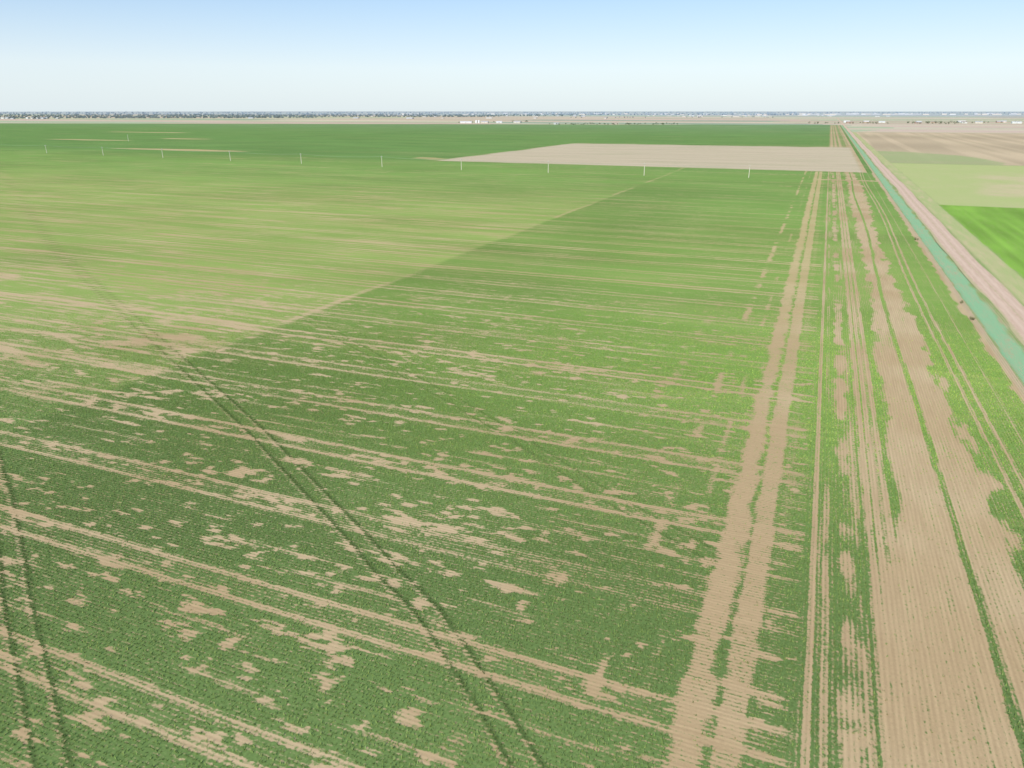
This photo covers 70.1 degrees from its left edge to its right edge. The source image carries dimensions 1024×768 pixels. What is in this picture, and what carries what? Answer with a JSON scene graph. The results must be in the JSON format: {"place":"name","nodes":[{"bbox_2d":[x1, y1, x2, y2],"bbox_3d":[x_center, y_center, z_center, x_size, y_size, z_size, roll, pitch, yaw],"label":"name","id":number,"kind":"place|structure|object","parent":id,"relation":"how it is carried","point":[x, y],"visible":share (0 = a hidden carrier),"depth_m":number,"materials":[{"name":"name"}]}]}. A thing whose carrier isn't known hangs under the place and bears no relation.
{"place":"outdoors","nodes":[
{"label":"outdoors","id":0,"kind":"place"},
{"bbox_2d":[0,111,1023,767],"bbox_3d":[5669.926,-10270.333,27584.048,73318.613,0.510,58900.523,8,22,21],"label":"ground","id":1,"kind":"structure","parent":0,"point":[340,219],"depth_m":96.73,"materials":[{"name":"green plant"}]},
{"bbox_2d":[0,114,753,117],"bbox_3d":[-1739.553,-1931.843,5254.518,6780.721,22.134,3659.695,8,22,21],"label":"distant tree line","id":2,"kind":"object","parent":1,"relation":"on","point":[183,116],"visible":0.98,"depth_m":5074.12,"materials":[{"name":"green plant"}]},
{"bbox_2d":[0,111,1023,114],"bbox_3d":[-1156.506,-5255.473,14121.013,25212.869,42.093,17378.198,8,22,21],"label":"distant tree line","id":3,"kind":"object","parent":1,"relation":"on","point":[603,112],"visible":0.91,"depth_m":7707.22,"materials":[{"name":"green plant"}]},
{"bbox_2d":[0,113,1023,118],"bbox_3d":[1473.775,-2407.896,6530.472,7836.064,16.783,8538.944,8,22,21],"label":"distant town","id":4,"kind":"object","parent":1,"relation":"on","point":[829,115],"visible":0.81,"depth_m":7814.49},
{"bbox_2d":[0,299,1023,767],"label":"wheat crop","id":5,"kind":"object","parent":1,"relation":"on","point":[398,375],"visible":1,"depth_m":78.16,"materials":[{"name":"green plant"}]},
{"bbox_2d":[556,121,853,124],"bbox_3d":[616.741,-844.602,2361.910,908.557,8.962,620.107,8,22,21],"label":"farm tree row","id":6,"kind":"object","parent":1,"relation":"on","point":[663,123],"visible":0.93,"depth_m":2345.19,"materials":[{"name":"green plant"}]},
{"bbox_2d":[458,120,1017,123],"bbox_3d":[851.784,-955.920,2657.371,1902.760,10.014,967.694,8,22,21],"label":"farm tree row","id":7,"kind":"object","parent":1,"relation":"on","point":[886,122],"visible":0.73,"depth_m":2494.76,"materials":[{"name":"green plant"}]},
{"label":"utility pole","id":8,"kind":"object","parent":1,"relation":"on","visible":0},
{"bbox_2d":[19,145,747,165],"bbox_3d":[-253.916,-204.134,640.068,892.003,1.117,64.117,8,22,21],"label":"overhead wires","id":9,"kind":"object","parent":8,"relation":"attached to","point":[321,155],"visible":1,"depth_m":545.98,"materials":[{"name":"metal"}]},
{"bbox_2d":[0,0,1023,111],"label":"sky","id":10,"kind":"structure","parent":0,"point":[56,55],"materials":[{"name":"blue"}]},
{"bbox_2d":[837,118,1023,344],"bbox_3d":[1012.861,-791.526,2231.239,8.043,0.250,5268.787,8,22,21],"label":"dirt road","id":11,"kind":"structure","parent":0,"point":[1000,296],"depth_m":207.29,"materials":[{"name":"beige soil"}]}
]}

